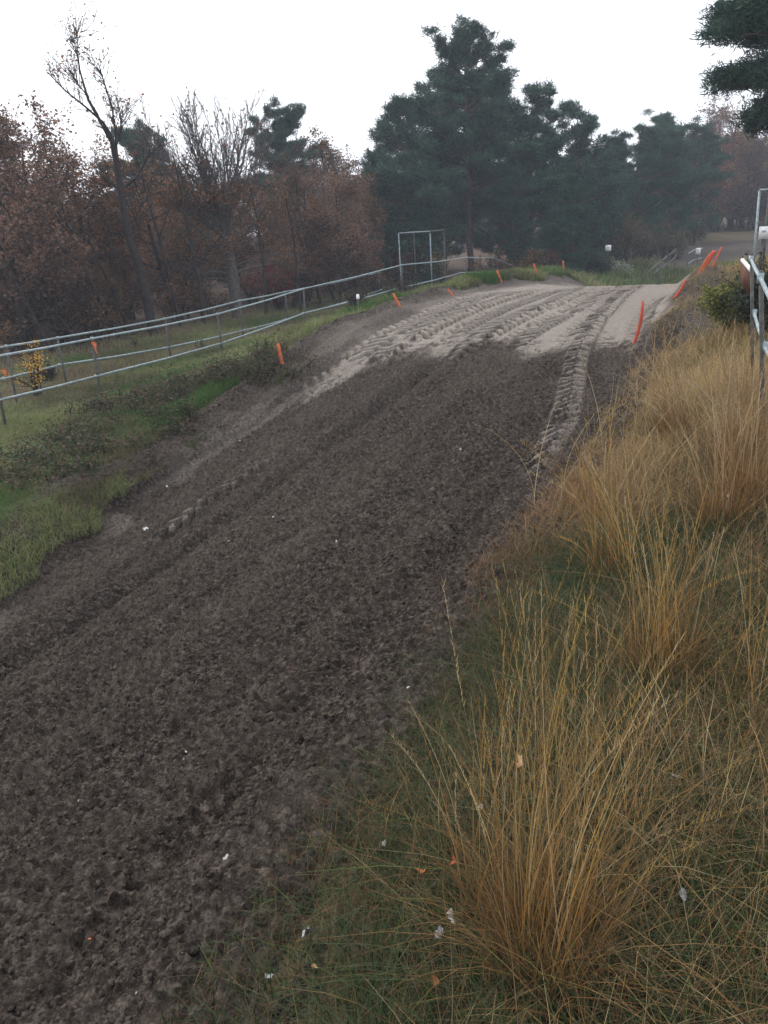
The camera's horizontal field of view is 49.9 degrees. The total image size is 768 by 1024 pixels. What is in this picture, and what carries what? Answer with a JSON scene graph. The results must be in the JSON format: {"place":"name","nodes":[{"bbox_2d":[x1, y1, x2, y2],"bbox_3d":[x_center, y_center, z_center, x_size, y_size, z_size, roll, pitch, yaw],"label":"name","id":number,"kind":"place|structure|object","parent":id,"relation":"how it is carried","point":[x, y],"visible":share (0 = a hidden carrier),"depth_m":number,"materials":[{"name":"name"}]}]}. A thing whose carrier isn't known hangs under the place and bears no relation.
{"place":"outdoors","nodes":[
{"label":"outdoors","id":0,"kind":"place"},
{"bbox_2d":[0,262,710,1023],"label":"dirt track","id":1,"kind":"structure","parent":0,"point":[486,338],"depth_m":5.70,"materials":[{"name":"soil"}]},
{"bbox_2d":[185,937,200,956],"bbox_3d":[-0.516,1.173,2.229,0.044,0.046,0.041,-13,21,-25],"label":"soil clod","id":2,"kind":"object","parent":1,"relation":"on","point":[192,947],"visible":0.99,"depth_m":2.21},
{"bbox_2d":[0,217,767,1023],"bbox_3d":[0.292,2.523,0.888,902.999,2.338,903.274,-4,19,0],"label":"ground","id":3,"kind":"structure","parent":0,"point":[734,243],"depth_m":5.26,"materials":[{"name":"plant"}]},
{"bbox_2d":[0,317,25,351],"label":"brown bush","id":4,"kind":"object","parent":3,"relation":"on","point":[5,333],"visible":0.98,"depth_m":26.58,"materials":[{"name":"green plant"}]},
{"bbox_2d":[0,340,48,395],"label":"yellow sapling","id":5,"kind":"object","parent":3,"relation":"on","point":[37,367],"visible":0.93,"depth_m":18.13,"materials":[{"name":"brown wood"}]},
{"bbox_2d":[0,281,50,348],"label":"brown bush","id":6,"kind":"object","parent":3,"relation":"on","point":[26,319],"visible":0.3,"depth_m":29.07,"materials":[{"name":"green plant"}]},
{"bbox_2d":[0,245,55,351],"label":"young tree","id":7,"kind":"object","parent":3,"relation":"on","point":[35,320],"visible":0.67,"depth_m":27.10,"materials":[{"name":"brown wood"}]},
{"bbox_2d":[0,238,66,343],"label":"oak tree","id":8,"kind":"object","parent":3,"relation":"on","point":[1,297],"visible":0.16,"depth_m":29.16,"materials":[{"name":"brown plant"}]},
{"bbox_2d":[11,167,98,341],"bbox_3d":[-11.805,-9.125,29.590,1.918,6.266,1.672,-13,21,-25],"label":"young tree","id":9,"kind":"object","parent":3,"relation":"on","point":[86,308],"visible":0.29,"depth_m":29.67,"materials":[{"name":"brown wood"}]},
{"bbox_2d":[0,89,111,350],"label":"oak tree","id":10,"kind":"object","parent":3,"relation":"on","point":[61,270],"visible":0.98,"depth_m":26.77,"materials":[{"name":"brown plant"}]},
{"bbox_2d":[35,285,84,342],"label":"brown bush","id":11,"kind":"object","parent":3,"relation":"on","point":[56,331],"visible":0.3,"depth_m":30.96,"materials":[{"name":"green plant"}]},
{"bbox_2d":[0,434,120,495],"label":"bramble","id":12,"kind":"object","parent":3,"relation":"on","point":[88,467],"visible":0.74,"depth_m":10.60,"materials":[{"name":"green plant"}]},
{"bbox_2d":[0,115,144,335],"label":"oak tree","id":13,"kind":"object","parent":3,"relation":"on","point":[81,237],"visible":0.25,"depth_m":31.81,"materials":[{"name":"brown plant"}]},
{"bbox_2d":[0,136,149,328],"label":"oak tree","id":14,"kind":"object","parent":3,"relation":"on","point":[94,194],"visible":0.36,"depth_m":31.43,"materials":[{"name":"brown plant"}]},
{"bbox_2d":[31,141,120,337],"bbox_3d":[-11.072,-9.654,29.586,2.107,7.193,1.265,-4,19,0],"label":"young tree","id":15,"kind":"object","parent":3,"relation":"on","point":[99,297],"visible":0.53,"depth_m":29.64,"materials":[{"name":"brown wood"}]},
{"bbox_2d":[0,414,169,472],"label":"bramble","id":16,"kind":"object","parent":3,"relation":"on","point":[104,448],"visible":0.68,"depth_m":11.59,"materials":[{"name":"green plant"}]},
{"bbox_2d":[60,296,122,340],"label":"brown bush","id":17,"kind":"object","parent":3,"relation":"on","point":[96,319],"visible":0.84,"depth_m":30.24,"materials":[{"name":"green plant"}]},
{"bbox_2d":[59,239,129,334],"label":"oak tree","id":18,"kind":"object","parent":3,"relation":"on","point":[99,280],"visible":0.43,"depth_m":31.23,"materials":[{"name":"brown plant"}]},
{"bbox_2d":[78,205,134,334],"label":"young tree","id":19,"kind":"object","parent":3,"relation":"on","point":[116,299],"visible":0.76,"depth_m":31.18,"materials":[{"name":"brown wood"}]},
{"bbox_2d":[34,0,186,335],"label":"oak tree","id":20,"kind":"object","parent":3,"relation":"on","point":[141,277],"visible":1,"depth_m":28.97,"materials":[{"name":"brown plant"}]},
{"bbox_2d":[92,261,141,330],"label":"brown bush","id":21,"kind":"object","parent":3,"relation":"on","point":[128,310],"visible":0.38,"depth_m":33.49,"materials":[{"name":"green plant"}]},
{"bbox_2d":[87,224,155,319],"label":"oak tree","id":22,"kind":"object","parent":3,"relation":"on","point":[134,317],"visible":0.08,"depth_m":36.86,"materials":[{"name":"brown plant"}]},
{"bbox_2d":[11,380,242,451],"bbox_3d":[-4.027,-1.465,12.764,3.721,0.971,1.960,-4,19,0],"label":"bramble","id":23,"kind":"object","parent":3,"relation":"on","point":[174,431],"visible":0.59,"depth_m":12.81,"materials":[{"name":"green plant"}]},
{"bbox_2d":[95,247,158,328],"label":"oak tree","id":24,"kind":"object","parent":3,"relation":"on","point":[124,272],"visible":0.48,"depth_m":33.64,"materials":[{"name":"brown plant"}]},
{"bbox_2d":[98,117,172,298],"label":"pine tree","id":25,"kind":"object","parent":3,"relation":"on","point":[125,135],"visible":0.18,"depth_m":47.30,"materials":[{"name":"green plant"}]},
{"bbox_2d":[119,161,181,326],"bbox_3d":[-8.963,-10.457,32.534,2.183,6.463,0.786,0,20,9],"label":"young tree","id":26,"kind":"object","parent":3,"relation":"on","point":[169,280],"visible":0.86,"depth_m":32.62,"materials":[{"name":"brown wood"}]},
{"bbox_2d":[52,358,262,423],"bbox_3d":[-4.001,-2.202,14.693,3.846,1.010,2.338,-4,19,0],"label":"bramble","id":27,"kind":"object","parent":3,"relation":"on","point":[103,403],"visible":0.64,"depth_m":14.49,"materials":[{"name":"green plant"}]},
{"bbox_2d":[82,126,244,319],"bbox_3d":[-9.252,-11.617,34.108,6.438,8.034,5.244,-12,21,-23],"label":"oak tree","id":28,"kind":"object","parent":3,"relation":"on","point":[156,250],"visible":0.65,"depth_m":33.49,"materials":[{"name":"brown plant"}]},
{"bbox_2d":[138,267,198,321],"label":"brown bush","id":29,"kind":"object","parent":3,"relation":"on","point":[181,304],"visible":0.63,"depth_m":34.56,"materials":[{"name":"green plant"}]},
{"bbox_2d":[125,196,216,294],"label":"oak tree","id":30,"kind":"object","parent":3,"relation":"on","point":[156,238],"visible":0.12,"depth_m":41.73,"materials":[{"name":"brown plant"}]},
{"bbox_2d":[162,145,204,323],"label":"young tree","id":31,"kind":"object","parent":3,"relation":"on","point":[195,267],"visible":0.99,"depth_m":32.56,"materials":[{"name":"brown wood"}]},
{"bbox_2d":[143,214,224,318],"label":"oak tree","id":32,"kind":"object","parent":3,"relation":"on","point":[182,275],"visible":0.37,"depth_m":35.94,"materials":[{"name":"brown plant"}]},
{"bbox_2d":[71,326,308,414],"bbox_3d":[-3.389,-2.570,14.919,4.131,1.422,2.536,-4,19,0],"label":"bramble","id":33,"kind":"object","parent":3,"relation":"on","point":[210,366],"visible":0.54,"depth_m":14.72,"materials":[{"name":"green plant"}]},
{"bbox_2d":[0,272,381,403],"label":"steel railing","id":34,"kind":"object","parent":3,"relation":"on","point":[62,364],"visible":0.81,"depth_m":21.10,"materials":[{"name":"metal"}]},
{"bbox_2d":[183,279,229,314],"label":"brown bush","id":35,"kind":"object","parent":3,"relation":"on","point":[205,295],"visible":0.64,"depth_m":36.89,"materials":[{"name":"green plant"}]},
{"bbox_2d":[101,86,315,317],"bbox_3d":[-6.872,-12.925,35.033,8.254,9.458,7.074,-4,19,0],"label":"oak tree","id":36,"kind":"object","parent":3,"relation":"on","point":[228,199],"visible":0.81,"depth_m":33.87,"materials":[{"name":"brown plant"}]},
{"bbox_2d":[191,179,283,299],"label":"oak tree","id":37,"kind":"object","parent":3,"relation":"on","point":[223,269],"visible":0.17,"depth_m":42.81,"materials":[{"name":"brown plant"}]},
{"bbox_2d":[147,326,331,400],"bbox_3d":[-2.633,-2.642,14.890,3.415,1.184,2.271,-4,19,0],"label":"bramble","id":38,"kind":"object","parent":3,"relation":"on","point":[260,366],"visible":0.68,"depth_m":14.69,"materials":[{"name":"green plant"}]},
{"bbox_2d":[225,249,274,304],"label":"brown bush","id":39,"kind":"object","parent":3,"relation":"on","point":[243,288],"visible":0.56,"depth_m":40.88,"materials":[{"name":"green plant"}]},
{"bbox_2d":[0,257,521,425],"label":"steel railing","id":40,"kind":"object","parent":3,"relation":"on","point":[92,339],"visible":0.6,"depth_m":19.37,"materials":[{"name":"metal"}]},
{"bbox_2d":[249,181,273,314],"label":"young tree","id":41,"kind":"object","parent":3,"relation":"on","point":[264,277],"visible":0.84,"depth_m":34.98,"materials":[{"name":"brown wood"}]},
{"bbox_2d":[218,191,313,302],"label":"oak tree","id":42,"kind":"object","parent":3,"relation":"on","point":[266,239],"visible":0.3,"depth_m":41.44,"materials":[{"name":"brown plant"}]},
{"bbox_2d":[240,258,299,309],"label":"red shrub","id":43,"kind":"object","parent":3,"relation":"on","point":[273,291],"visible":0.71,"depth_m":38.16,"materials":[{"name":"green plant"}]},
{"bbox_2d":[246,94,328,244],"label":"pine tree","id":44,"kind":"object","parent":3,"relation":"on","point":[282,126],"visible":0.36,"depth_m":50.02,"materials":[{"name":"green plant"}]},
{"bbox_2d":[276,186,309,311],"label":"young tree","id":45,"kind":"object","parent":3,"relation":"on","point":[297,283],"visible":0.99,"depth_m":35.06,"materials":[{"name":"brown wood"}]},
{"bbox_2d":[242,153,350,280],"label":"oak tree","id":46,"kind":"object","parent":3,"relation":"on","point":[318,185],"visible":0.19,"depth_m":42.43,"materials":[{"name":"brown plant"}]},
{"bbox_2d":[283,171,321,306],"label":"young tree","id":47,"kind":"object","parent":3,"relation":"on","point":[317,291],"visible":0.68,"depth_m":37.98,"materials":[{"name":"brown wood"}]},
{"bbox_2d":[265,191,347,307],"bbox_3d":[-3.904,-11.969,38.163,4.168,5.202,3.395,6,21,25],"label":"oak tree","id":48,"kind":"object","parent":3,"relation":"on","point":[303,266],"visible":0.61,"depth_m":37.96,"materials":[{"name":"brown plant"}]},
{"bbox_2d":[252,150,384,304],"bbox_3d":[-3.456,-13.324,39.099,6.996,7.177,5.160,15,27,43],"label":"oak tree","id":49,"kind":"object","parent":3,"relation":"on","point":[294,179],"visible":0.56,"depth_m":38.54,"materials":[{"name":"brown plant"}]},
{"bbox_2d":[281,154,392,302],"bbox_3d":[-1.817,-12.572,37.435,4.703,6.545,6.483,-19,25,-37],"label":"oak tree","id":50,"kind":"object","parent":3,"relation":"on","point":[348,233],"visible":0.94,"depth_m":36.93,"materials":[{"name":"brown plant"}]},
{"bbox_2d":[286,124,389,287],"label":"oak tree","id":51,"kind":"object","parent":3,"relation":"on","point":[329,154],"visible":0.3,"depth_m":45.79,"materials":[{"name":"brown plant"}]},
{"bbox_2d":[353,143,403,279],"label":"pine tree","id":52,"kind":"object","parent":3,"relation":"on","point":[365,163],"visible":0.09,"depth_m":51.60,"materials":[{"name":"green plant"}]},
{"bbox_2d":[361,259,397,291],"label":"brown bush","id":53,"kind":"object","parent":3,"relation":"on","point":[383,280],"visible":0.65,"depth_m":45.15,"materials":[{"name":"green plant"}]},
{"bbox_2d":[0,252,767,602],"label":"short grass","id":54,"kind":"structure","parent":3,"relation":"on","point":[38,418],"depth_m":17.84,"materials":[{"name":"plant"}]},
{"bbox_2d":[384,239,423,284],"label":"brown bush","id":55,"kind":"object","parent":3,"relation":"on","point":[408,268],"visible":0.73,"depth_m":46.82,"materials":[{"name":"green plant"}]},
{"bbox_2d":[353,87,468,284],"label":"pine tree","id":56,"kind":"object","parent":3,"relation":"on","point":[404,184],"visible":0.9,"depth_m":45.48,"materials":[{"name":"green plant"}]},
{"bbox_2d":[398,229,445,289],"bbox_3d":[1.763,-11.059,37.217,1.481,3.041,2.492,5,21,24],"label":"steel gantry","id":57,"kind":"object","parent":3,"relation":"on","point":[413,232],"visible":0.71,"depth_m":36.57,"materials":[{"name":"metal"}]},
{"bbox_2d":[393,205,451,284],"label":"pine tree","id":58,"kind":"object","parent":3,"relation":"on","point":[424,251],"visible":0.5,"depth_m":47.23,"materials":[{"name":"green plant"}]},
{"bbox_2d":[421,232,458,283],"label":"shrub","id":59,"kind":"object","parent":3,"relation":"on","point":[440,270],"visible":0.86,"depth_m":45.83,"materials":[{"name":"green plant"}]},
{"bbox_2d":[404,79,477,266],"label":"pine tree","id":60,"kind":"object","parent":3,"relation":"on","point":[418,86],"visible":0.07,"depth_m":56.74,"materials":[{"name":"green plant"}]},
{"bbox_2d":[400,11,545,271],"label":"pine tree","id":61,"kind":"object","parent":3,"relation":"on","point":[470,90],"visible":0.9,"depth_m":46.76,"materials":[{"name":"green plant"}]},
{"bbox_2d":[366,694,603,969],"bbox_3d":[0.236,0.766,1.995,0.543,0.549,0.635,-14,22,-27],"label":"grass tuft","id":62,"kind":"object","parent":3,"relation":"on","point":[479,814],"visible":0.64,"depth_m":2.02,"materials":[{"name":"plant"}]},
{"bbox_2d":[463,241,508,271],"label":"brown bush","id":63,"kind":"object","parent":3,"relation":"on","point":[495,264],"visible":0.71,"depth_m":47.50,"materials":[{"name":"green plant"}]},
{"bbox_2d":[436,77,537,258],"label":"pine tree","id":64,"kind":"object","parent":3,"relation":"on","point":[481,241],"visible":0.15,"depth_m":54.81,"materials":[{"name":"green plant"}]},
{"bbox_2d":[482,158,552,269],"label":"pine tree","id":65,"kind":"object","parent":3,"relation":"on","point":[516,204],"visible":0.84,"depth_m":47.99,"materials":[{"name":"green plant"}]},
{"bbox_2d":[509,246,544,268],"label":"brown bush","id":66,"kind":"object","parent":3,"relation":"on","point":[531,260],"visible":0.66,"depth_m":45.23,"materials":[{"name":"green plant"}]},
{"bbox_2d":[471,76,585,259],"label":"pine tree","id":67,"kind":"object","parent":3,"relation":"on","point":[546,141],"visible":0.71,"depth_m":47.57,"materials":[{"name":"green plant"}]},
{"bbox_2d":[520,238,561,266],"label":"rust bush","id":68,"kind":"object","parent":3,"relation":"on","point":[552,255],"visible":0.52,"depth_m":46.90,"materials":[{"name":"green plant"}]},
{"bbox_2d":[318,543,767,1023],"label":"grass tuft","id":69,"kind":"object","parent":3,"relation":"on","point":[528,911],"visible":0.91,"depth_m":1.77,"materials":[{"name":"plant"}]},
{"bbox_2d":[533,170,605,273],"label":"pine tree","id":70,"kind":"object","parent":3,"relation":"on","point":[568,205],"visible":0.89,"depth_m":43.03,"materials":[{"name":"green plant"}]},
{"bbox_2d":[531,434,619,515],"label":"grass tuft","id":71,"kind":"object","parent":3,"relation":"on","point":[580,490],"visible":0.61,"depth_m":5.11,"materials":[{"name":"plant"}]},
{"bbox_2d":[535,93,631,260],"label":"pine tree","id":72,"kind":"object","parent":3,"relation":"on","point":[582,132],"visible":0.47,"depth_m":51.77,"materials":[{"name":"green plant"}]},
{"bbox_2d":[581,249,615,275],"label":"holly bush","id":73,"kind":"object","parent":3,"relation":"on","point":[593,263],"visible":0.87,"depth_m":43.65,"materials":[{"name":"green plant"}]},
{"bbox_2d":[578,147,632,258],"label":"pine tree","id":74,"kind":"object","parent":3,"relation":"on","point":[602,169],"visible":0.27,"depth_m":53.50,"materials":[{"name":"green plant"}]},
{"bbox_2d":[522,414,690,589],"bbox_3d":[1.012,-0.054,3.856,0.861,0.856,1.008,-4,19,0],"label":"grass tuft","id":75,"kind":"object","parent":3,"relation":"on","point":[608,541],"visible":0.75,"depth_m":3.81,"materials":[{"name":"plant"}]},
{"bbox_2d":[592,127,654,253],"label":"pine tree","id":76,"kind":"object","parent":3,"relation":"on","point":[621,152],"visible":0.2,"depth_m":59.78,"materials":[{"name":"green plant"}]},
{"bbox_2d":[603,208,645,262],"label":"olive bush","id":77,"kind":"object","parent":3,"relation":"on","point":[617,246],"visible":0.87,"depth_m":53.10,"materials":[{"name":"green plant"}]},
{"bbox_2d":[621,217,656,260],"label":"heath bush","id":78,"kind":"object","parent":3,"relation":"on","point":[638,248],"visible":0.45,"depth_m":54.20,"materials":[{"name":"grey plant"}]},
{"bbox_2d":[609,116,691,256],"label":"pine tree","id":79,"kind":"object","parent":3,"relation":"on","point":[646,158],"visible":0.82,"depth_m":58.02,"materials":[{"name":"green plant"}]},
{"bbox_2d":[539,469,765,698],"bbox_3d":[0.959,0.230,2.942,0.968,0.858,0.819,13,25,39],"label":"grass tuft","id":80,"kind":"object","parent":3,"relation":"on","point":[664,623],"visible":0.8,"depth_m":2.90,"materials":[{"name":"plant"}]},
{"bbox_2d":[631,217,688,261],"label":"heath bush","id":81,"kind":"object","parent":3,"relation":"on","point":[662,244],"visible":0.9,"depth_m":55.15,"materials":[{"name":"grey plant"}]},
{"bbox_2d":[630,107,696,229],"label":"pine tree","id":82,"kind":"object","parent":3,"relation":"on","point":[669,120],"visible":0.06,"depth_m":68.72,"materials":[{"name":"green plant"}]},
{"bbox_2d":[619,344,712,445],"bbox_3d":[2.214,-0.916,6.385,0.764,0.784,0.945,-4,19,0],"label":"grass tuft","id":83,"kind":"object","parent":3,"relation":"on","point":[665,403],"visible":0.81,"depth_m":6.32,"materials":[{"name":"plant"}]},
{"bbox_2d":[655,221,693,259],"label":"heath bush","id":84,"kind":"object","parent":3,"relation":"on","point":[683,239],"visible":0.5,"depth_m":56.72,"materials":[{"name":"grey plant"}]},
{"bbox_2d":[637,122,715,243],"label":"pine tree","id":85,"kind":"object","parent":3,"relation":"on","point":[673,201],"visible":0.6,"depth_m":59.18,"materials":[{"name":"green plant"}]},
{"bbox_2d":[656,115,736,243],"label":"pine tree","id":86,"kind":"object","parent":3,"relation":"on","point":[706,140],"visible":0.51,"depth_m":65.29,"materials":[{"name":"green plant"}]},
{"bbox_2d":[687,213,708,245],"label":"heath bush","id":87,"kind":"object","parent":3,"relation":"on","point":[695,230],"visible":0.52,"depth_m":66.06,"materials":[{"name":"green plant"}]},
{"bbox_2d":[654,120,745,235],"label":"oak tree","id":88,"kind":"object","parent":3,"relation":"on","point":[727,166],"visible":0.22,"depth_m":73.44,"materials":[{"name":"brown plant"}]},
{"bbox_2d":[634,316,767,540],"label":"grass tuft","id":89,"kind":"object","parent":3,"relation":"on","point":[720,493],"visible":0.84,"depth_m":4.17,"materials":[{"name":"plant"}]},
{"bbox_2d":[637,322,767,459],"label":"grass tuft","id":90,"kind":"object","parent":3,"relation":"on","point":[747,400],"visible":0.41,"depth_m":5.62,"materials":[{"name":"plant"}]},
{"bbox_2d":[649,533,767,749],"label":"grass tuft","id":91,"kind":"object","parent":3,"relation":"on","point":[750,693],"visible":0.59,"depth_m":2.61,"materials":[{"name":"plant"}]},
{"bbox_2d":[664,348,767,483],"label":"grass tuft","id":92,"kind":"object","parent":3,"relation":"on","point":[738,417],"visible":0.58,"depth_m":5.12,"materials":[{"name":"plant"}]},
{"bbox_2d":[668,348,767,518],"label":"grass tuft","id":93,"kind":"object","parent":3,"relation":"on","point":[757,483],"visible":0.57,"depth_m":4.44,"materials":[{"name":"plant"}]},
{"bbox_2d":[693,262,747,337],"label":"green bush","id":94,"kind":"object","parent":3,"relation":"on","point":[713,299],"visible":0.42,"depth_m":11.18,"materials":[{"name":"green plant"}]},
{"bbox_2d":[694,170,754,231],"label":"brown bush","id":95,"kind":"object","parent":3,"relation":"on","point":[716,228],"visible":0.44,"depth_m":78.39,"materials":[{"name":"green plant"}]},
{"bbox_2d":[689,0,767,141],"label":"pine tree","id":96,"kind":"object","parent":3,"relation":"on","point":[734,22],"visible":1,"depth_m":20.44,"materials":[{"name":"green plant"}]},
{"bbox_2d":[695,91,767,228],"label":"oak tree","id":97,"kind":"object","parent":3,"relation":"on","point":[722,119],"visible":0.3,"depth_m":80.53,"materials":[{"name":"brown plant"}]},
{"bbox_2d":[713,247,767,339],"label":"dark bush","id":98,"kind":"object","parent":3,"relation":"on","point":[742,296],"visible":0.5,"depth_m":10.20,"materials":[{"name":"green plant"}]},
{"bbox_2d":[721,132,767,230],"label":"oak tree","id":99,"kind":"object","parent":3,"relation":"on","point":[745,158],"visible":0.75,"depth_m":76.73,"materials":[{"name":"brown plant"}]},
{"bbox_2d":[729,131,767,191],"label":"oak tree","id":100,"kind":"object","parent":3,"relation":"on","point":[752,146],"visible":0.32,"depth_m":79.11,"materials":[{"name":"brown plant"}]},
{"bbox_2d":[732,172,767,230],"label":"bush","id":101,"kind":"object","parent":3,"relation":"on","point":[749,204],"visible":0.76,"depth_m":77.39,"materials":[{"name":"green plant"}]},
{"bbox_2d":[748,254,767,437],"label":"steel railing","id":102,"kind":"object","parent":3,"relation":"on","point":[763,289],"visible":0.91,"depth_m":5.74,"materials":[{"name":"metal"}]},
{"bbox_2d":[739,258,749,293],"bbox_3d":[3.717,-2.432,8.492,0.044,0.269,1.913,4,21,20],"label":"wooden board","id":103,"kind":"object","parent":102,"relation":"attached to","point":[744,279],"visible":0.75,"depth_m":8.30,"materials":[{"name":"brown wood"}]},
{"bbox_2d":[753,189,767,266],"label":"steel gantry","id":104,"kind":"object","parent":3,"relation":"on","point":[756,224],"visible":0.55,"depth_m":16.58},
{"bbox_2d":[0,0,767,235],"label":"sky","id":105,"kind":"structure","parent":0,"point":[341,59],"materials":[{"name":"white"}]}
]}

